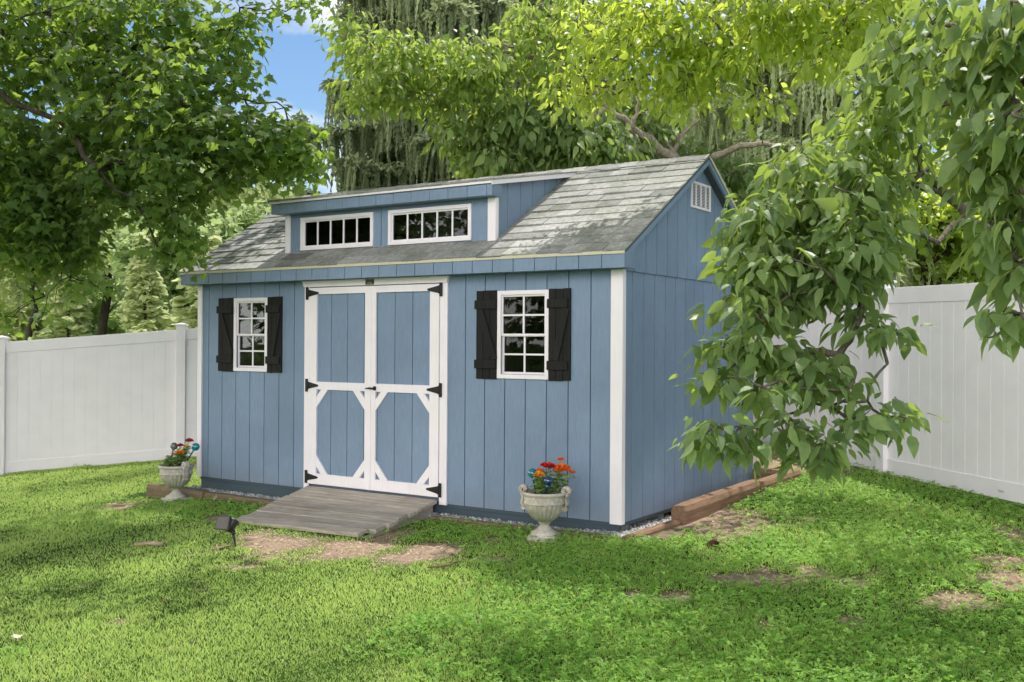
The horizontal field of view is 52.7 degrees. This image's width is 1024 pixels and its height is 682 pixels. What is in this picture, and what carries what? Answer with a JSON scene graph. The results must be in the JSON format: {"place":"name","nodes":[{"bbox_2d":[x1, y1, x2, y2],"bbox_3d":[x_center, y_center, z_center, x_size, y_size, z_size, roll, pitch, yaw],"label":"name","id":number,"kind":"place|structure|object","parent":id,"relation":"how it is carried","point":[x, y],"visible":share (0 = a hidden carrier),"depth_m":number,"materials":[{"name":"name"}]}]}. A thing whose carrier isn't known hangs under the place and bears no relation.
{"place":"outdoors","nodes":[
{"label":"outdoors","id":0,"kind":"place"},
{"bbox_2d":[186,485,670,539],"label":"gravel","id":1,"kind":"structure","parent":0,"point":[643,524],"depth_m":8.57,"materials":[{"name":"grey gravel"}]},
{"bbox_2d":[0,0,1022,333],"label":"sky","id":2,"kind":"structure","parent":0,"point":[297,63],"materials":[{"name":"blue"}]},
{"bbox_2d":[0,440,1023,681],"bbox_3d":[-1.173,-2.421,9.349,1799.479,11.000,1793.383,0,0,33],"label":"ground","id":3,"kind":"structure","parent":0,"point":[404,558],"depth_m":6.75,"materials":[{"name":"green plant"}]},
{"bbox_2d":[0,275,60,341],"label":"leafy tree","id":4,"kind":"object","parent":3,"relation":"on","point":[23,315],"visible":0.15,"depth_m":42.81,"materials":[{"name":"green plant"}]},
{"bbox_2d":[3,280,103,340],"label":"leafy tree","id":5,"kind":"object","parent":3,"relation":"on","point":[39,324],"visible":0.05,"depth_m":43.88,"materials":[{"name":"green plant"}]},
{"bbox_2d":[28,261,94,339],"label":"conifer tree","id":6,"kind":"object","parent":3,"relation":"on","point":[74,319],"visible":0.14,"depth_m":27.24,"materials":[{"name":"green plant"}]},
{"bbox_2d":[0,216,131,340],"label":"leafy tree","id":7,"kind":"object","parent":3,"relation":"on","point":[14,284],"visible":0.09,"depth_m":33.94,"materials":[{"name":"green plant"}]},
{"bbox_2d":[0,323,197,474],"bbox_3d":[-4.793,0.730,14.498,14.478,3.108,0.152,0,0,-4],"label":"vinyl fence","id":8,"kind":"object","parent":3,"relation":"on","point":[100,399],"visible":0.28,"depth_m":14.41,"materials":[{"name":"white plastic"}]},
{"bbox_2d":[47,113,160,334],"bbox_3d":[-15.211,-3.269,38.141,6.400,10.344,5.387,0,0,1],"label":"leafy tree","id":9,"kind":"object","parent":3,"relation":"on","point":[105,310],"visible":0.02,"depth_m":37.95,"materials":[{"name":"green plant"}]},
{"bbox_2d":[37,289,173,338],"bbox_3d":[-15.572,-0.299,41.290,5.579,4.401,7.317,0,0,-13],"label":"leafy tree","id":10,"kind":"object","parent":3,"relation":"on","point":[113,325],"visible":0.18,"depth_m":39.20,"materials":[{"name":"green plant"}]},
{"bbox_2d":[115,231,172,333],"bbox_3d":[-8.102,-0.312,22.871,2.014,4.269,1.928,0,0,6],"label":"conifer tree","id":11,"kind":"object","parent":3,"relation":"on","point":[136,320],"visible":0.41,"depth_m":22.71,"materials":[{"name":"green plant"}]},
{"bbox_2d":[134,541,163,545],"bbox_3d":[-2.897,1.624,8.275,0.265,0.044,0.069,0,0,12],"label":"stick","id":12,"kind":"object","parent":3,"relation":"on","point":[149,543],"visible":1,"depth_m":8.27,"materials":[{"name":"brown wood"}]},
{"bbox_2d":[0,0,337,339],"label":"maple tree","id":13,"kind":"object","parent":3,"relation":"on","point":[46,222],"visible":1,"depth_m":9.17,"materials":[{"name":"green plant"}]},
{"bbox_2d":[158,459,194,502],"bbox_3d":[-3.361,1.403,10.345,0.353,0.423,0.353,0,0,0],"label":"stone urn","id":14,"kind":"object","parent":3,"relation":"on","point":[176,479],"visible":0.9,"depth_m":10.23,"materials":[{"name":"stone"}]},
{"bbox_2d":[161,452,175,466],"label":"flower","id":15,"kind":"object","parent":14,"relation":"on","point":[166,463],"visible":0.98,"depth_m":10.32,"materials":[{"name":"green plant"}]},
{"bbox_2d":[169,442,177,466],"bbox_3d":[-3.392,1.144,10.363,0.083,0.254,0.073,0,0,33],"label":"glass globe","id":16,"kind":"object","parent":14,"relation":"in","point":[173,446],"visible":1,"depth_m":10.34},
{"bbox_2d":[168,449,185,466],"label":"flower","id":17,"kind":"object","parent":14,"relation":"on","point":[176,459],"visible":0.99,"depth_m":10.28,"materials":[{"name":"green plant"}]},
{"bbox_2d":[170,443,183,466],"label":"flower","id":18,"kind":"object","parent":14,"relation":"in","point":[180,445],"visible":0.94,"depth_m":10.33,"materials":[{"name":"green plant"}]},
{"bbox_2d":[177,445,189,465],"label":"flower","id":19,"kind":"object","parent":14,"relation":"in","point":[185,446],"visible":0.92,"depth_m":10.37,"materials":[{"name":"green plant"}]},
{"bbox_2d":[178,438,193,463],"bbox_3d":[-3.284,1.121,10.357,0.184,0.301,0.173,0,0,-6],"label":"flower","id":20,"kind":"object","parent":14,"relation":"in","point":[188,440],"visible":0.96,"depth_m":10.36,"materials":[{"name":"green plant"}]},
{"bbox_2d":[187,443,199,460],"bbox_3d":[-3.207,1.146,10.357,0.166,0.254,0.079,0,0,16],"label":"glass globe","id":21,"kind":"object","parent":14,"relation":"in","point":[195,446],"visible":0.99,"depth_m":10.33,"materials":[{"name":"teal glass"}]},
{"bbox_2d":[146,483,209,499],"bbox_3d":[-3.430,1.589,10.614,0.934,0.190,0.131,0,0,37],"label":"landscape timber","id":22,"kind":"object","parent":3,"relation":"on","point":[154,490],"visible":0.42,"depth_m":10.64,"materials":[{"name":"brown wood"}]},
{"bbox_2d":[100,191,270,328],"bbox_3d":[-9.078,-1.269,29.144,5.473,6.354,5.344,0,0,-34],"label":"leafy tree","id":23,"kind":"object","parent":3,"relation":"on","point":[228,227],"visible":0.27,"depth_m":27.95,"materials":[{"name":"green plant"}]},
{"bbox_2d":[163,235,222,329],"bbox_3d":[-5.564,-0.064,18.281,2.484,3.630,2.551,0,0,33],"label":"conifer tree","id":24,"kind":"object","parent":3,"relation":"on","point":[189,317],"visible":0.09,"depth_m":18.09,"materials":[{"name":"green plant"}]},
{"bbox_2d":[215,516,238,547],"bbox_3d":[-2.243,1.504,8.165,0.134,0.258,0.164,0,0,33],"label":"spotlight","id":25,"kind":"object","parent":3,"relation":"on","point":[228,523],"visible":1,"depth_m":8.13,"materials":[{"name":"black plastic"}]},
{"bbox_2d":[141,152,318,235],"bbox_3d":[-8.624,-2.431,32.905,7.167,8.715,6.593,0,0,12],"label":"leafy tree","id":26,"kind":"object","parent":3,"relation":"on","point":[249,191],"visible":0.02,"depth_m":31.87,"materials":[{"name":"green plant"}]},
{"bbox_2d":[204,492,274,505],"bbox_3d":[-2.582,1.574,10.013,1.140,0.137,0.094,0,0,35],"label":"landscape timber","id":27,"kind":"object","parent":3,"relation":"on","point":[240,498],"visible":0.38,"depth_m":10.03,"materials":[{"name":"brown wood"}]},
{"bbox_2d":[236,486,436,537],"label":"wooden ramp","id":28,"kind":"structure","parent":3,"relation":"on","point":[333,511],"depth_m":8.92,"materials":[{"name":"grey wood"}]},
{"bbox_2d":[291,0,528,196],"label":"weeping spruce","id":29,"kind":"object","parent":3,"relation":"on","point":[386,153],"visible":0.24,"depth_m":15.50,"materials":[{"name":"green plant"}]},
{"bbox_2d":[428,561,458,567],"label":"twig","id":30,"kind":"object","parent":3,"relation":"on","point":[441,565],"visible":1,"depth_m":7.13,"materials":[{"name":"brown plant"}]},
{"bbox_2d":[6,453,1023,679],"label":"dry litter","id":31,"kind":"object","parent":3,"relation":"on","point":[737,574],"visible":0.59,"depth_m":7.64,"materials":[{"name":"plant"}]},
{"bbox_2d":[432,516,617,540],"bbox_3d":[0.063,1.516,8.284,1.740,0.092,0.068,0,0,33],"label":"landscape timber","id":32,"kind":"object","parent":3,"relation":"on","point":[462,520],"visible":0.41,"depth_m":8.38,"materials":[{"name":"brown wood"}]},
{"bbox_2d":[518,484,571,542],"bbox_3d":[0.250,1.316,7.934,0.353,0.423,0.353,0,0,-30],"label":"stone urn","id":33,"kind":"object","parent":3,"relation":"on","point":[544,510],"visible":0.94,"depth_m":7.84,"materials":[{"name":"stone"}]},
{"bbox_2d":[528,468,536,493],"bbox_3d":[0.157,1.079,7.918,0.076,0.209,0.076,0,0,33],"label":"glass globe","id":34,"kind":"object","parent":33,"relation":"in","point":[531,471],"visible":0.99,"depth_m":7.89,"materials":[{"name":"teal glass"}]},
{"bbox_2d":[527,470,549,493],"bbox_3d":[0.203,1.086,7.898,0.173,0.196,0.180,0,0,-28],"label":"flower","id":35,"kind":"object","parent":33,"relation":"on","point":[539,474],"visible":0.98,"depth_m":7.88,"materials":[{"name":"green plant"}]},
{"bbox_2d":[534,468,549,492],"bbox_3d":[0.224,1.079,7.957,0.145,0.210,0.139,0,0,-17],"label":"flower","id":36,"kind":"object","parent":33,"relation":"in","point":[540,469],"visible":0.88,"depth_m":7.94,"materials":[{"name":"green plant"}]},
{"bbox_2d":[535,462,550,493],"bbox_3d":[0.240,1.058,7.978,0.161,0.252,0.139,0,0,-26],"label":"flower","id":37,"kind":"object","parent":33,"relation":"in","point":[542,464],"visible":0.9,"depth_m":7.96,"materials":[{"name":"green plant"}]},
{"bbox_2d":[543,476,552,493],"bbox_3d":[0.275,1.105,7.842,0.073,0.160,0.073,0,0,33],"label":"glass globe","id":38,"kind":"object","parent":33,"relation":"in","point":[548,481],"visible":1,"depth_m":7.82,"materials":[{"name":"blue glass"}]},
{"bbox_2d":[541,462,556,493],"bbox_3d":[0.249,1.056,7.938,0.213,0.256,0.156,0,0,33],"label":"flower","id":39,"kind":"object","parent":33,"relation":"in","point":[548,465],"visible":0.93,"depth_m":7.92,"materials":[{"name":"red plant"}]},
{"bbox_2d":[543,457,563,493],"bbox_3d":[0.306,1.038,7.974,0.193,0.295,0.144,0,0,33],"label":"flower","id":40,"kind":"object","parent":33,"relation":"in","point":[560,459],"visible":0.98,"depth_m":7.95,"materials":[{"name":"green plant"}]},
{"bbox_2d":[547,463,570,493],"bbox_3d":[0.343,1.059,7.941,0.232,0.253,0.160,0,0,6],"label":"flower","id":41,"kind":"object","parent":33,"relation":"in","point":[560,467],"visible":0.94,"depth_m":7.92,"materials":[{"name":"orange plant"}]},
{"bbox_2d":[552,470,575,493],"bbox_3d":[0.390,1.088,7.932,0.208,0.198,0.141,0,0,33],"label":"flower","id":42,"kind":"object","parent":33,"relation":"in","point":[566,476],"visible":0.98,"depth_m":7.93,"materials":[{"name":"green plant"}]},
{"bbox_2d":[308,0,796,207],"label":"dogwood tree","id":43,"kind":"object","parent":3,"relation":"on","point":[515,136],"visible":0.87,"depth_m":11.65,"materials":[{"name":"green plant"}]},
{"bbox_2d":[502,0,670,171],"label":"weeping spruce","id":44,"kind":"object","parent":3,"relation":"on","point":[532,2],"visible":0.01,"depth_m":19.17,"materials":[{"name":"green plant"}]},
{"bbox_2d":[621,520,680,542],"bbox_3d":[1.079,1.480,7.983,0.083,0.114,0.712,0,0,42],"label":"landscape timber","id":45,"kind":"object","parent":3,"relation":"on","point":[654,529],"visible":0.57,"depth_m":7.97,"materials":[{"name":"brown wood"}]},
{"bbox_2d":[630,78,730,160],"bbox_3d":[3.025,-2.384,25.316,8.125,7.937,5.080,0,0,-17],"label":"leafy tree","id":46,"kind":"object","parent":3,"relation":"on","point":[676,131],"depth_m":24.04,"materials":[{"name":"green plant"}]},
{"bbox_2d":[706,539,718,548],"bbox_3d":[1.458,1.472,7.478,0.080,0.079,0.105,0,0,58],"label":"pine cone","id":47,"kind":"object","parent":3,"relation":"on","point":[712,542],"visible":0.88,"depth_m":7.46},
{"bbox_2d":[671,479,760,524],"bbox_3d":[1.792,1.399,8.892,0.143,0.254,1.574,0,0,36],"label":"landscape timber","id":48,"kind":"object","parent":3,"relation":"on","point":[695,509],"visible":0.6,"depth_m":8.64,"materials":[{"name":"brown wood"}]},
{"bbox_2d":[752,467,778,478],"bbox_3d":[2.251,1.353,10.607,1.329,0.211,0.113,0,0,43],"label":"landscape timber","id":49,"kind":"object","parent":3,"relation":"on","point":[770,471],"visible":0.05,"depth_m":10.29,"materials":[{"name":"brown wood"}]},
{"bbox_2d":[532,0,1023,486],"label":"dogwood tree","id":50,"kind":"object","parent":3,"relation":"on","point":[837,210],"visible":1,"depth_m":4.35,"materials":[{"name":"green plant"}]},
{"bbox_2d":[757,470,800,491],"bbox_3d":[2.509,1.353,9.743,0.125,0.210,0.800,0,0,39],"label":"landscape timber","id":51,"kind":"object","parent":3,"relation":"on","point":[769,481],"visible":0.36,"depth_m":9.59,"materials":[{"name":"brown wood"}]},
{"bbox_2d":[664,0,966,286],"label":"weeping spruce","id":52,"kind":"object","parent":3,"relation":"on","point":[811,104],"visible":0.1,"depth_m":14.21,"materials":[{"name":"green plant"}]},
{"bbox_2d":[757,280,1023,503],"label":"vinyl fence","id":53,"kind":"object","parent":3,"relation":"on","point":[975,442],"visible":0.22,"depth_m":9.26,"materials":[{"name":"white plastic"}]},
{"bbox_2d":[894,153,1023,286],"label":"leafy tree","id":54,"kind":"object","parent":3,"relation":"on","point":[941,222],"visible":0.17,"depth_m":13.20,"materials":[{"name":"green plant"}]},
{"bbox_2d":[895,114,1022,271],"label":"leafy tree","id":55,"kind":"object","parent":3,"relation":"on","point":[955,245],"visible":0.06,"depth_m":13.54,"materials":[{"name":"green plant"}]},
{"bbox_2d":[919,166,1009,285],"bbox_3d":[10.125,-1.305,22.931,5.423,5.333,5.031,0,0,33],"label":"leafy tree","id":56,"kind":"object","parent":3,"relation":"on","point":[970,281],"depth_m":22.03,"materials":[{"name":"green plant"}]},
{"bbox_2d":[931,96,1023,164],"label":"leafy tree","id":57,"kind":"object","parent":3,"relation":"on","point":[945,157],"visible":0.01,"depth_m":18.26,"materials":[{"name":"green plant"}]},
{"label":"gravel bed","id":58,"kind":"structure","parent":3,"relation":"on","visible":0},
{"bbox_2d":[180,154,756,531],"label":"garden shed","id":59,"kind":"structure","parent":58,"relation":"on","point":[480,347],"depth_m":9.00,"materials":[{"name":"blue wood"}]},
{"bbox_2d":[233,297,266,371],"bbox_3d":[-2.585,-0.063,10.273,0.478,0.728,0.050,0,0,33],"label":"window","id":60,"kind":"structure","parent":59,"relation":"in","point":[250,316],"depth_m":10.29,"materials":[{"name":"white glass"}]},
{"bbox_2d":[304,286,368,489],"bbox_3d":[-1.620,0.419,9.610,0.802,1.862,0.049,0,0,33],"label":"door","id":61,"kind":"structure","parent":59,"relation":"in","point":[337,383],"depth_m":9.62,"materials":[{"name":"blue wood"}]},
{"bbox_2d":[300,212,373,250],"bbox_3d":[-1.661,-1.033,9.788,0.924,0.317,0.034,0,0,33],"label":"dormer window","id":62,"kind":"structure","parent":59,"relation":"in","point":[353,230],"depth_m":9.79,"materials":[{"name":"white glass"}]},
{"bbox_2d":[365,283,442,497],"bbox_3d":[-0.955,0.422,9.171,0.852,1.862,0.075,0,0,32],"label":"door","id":63,"kind":"structure","parent":59,"relation":"in","point":[404,388],"depth_m":9.18,"materials":[{"name":"blue wood"}]},
{"bbox_2d":[388,203,471,244],"bbox_3d":[-0.735,-1.029,9.177,0.930,0.317,0.034,0,0,33],"label":"dormer window","id":64,"kind":"structure","parent":59,"relation":"in","point":[448,223],"depth_m":9.18,"materials":[{"name":"white glass"}]},
{"bbox_2d":[497,289,548,379],"bbox_3d":[0.097,-0.053,8.504,0.500,0.728,0.050,0,0,33],"label":"window","id":65,"kind":"structure","parent":59,"relation":"in","point":[522,315],"depth_m":8.51,"materials":[{"name":"white glass"}]}
]}

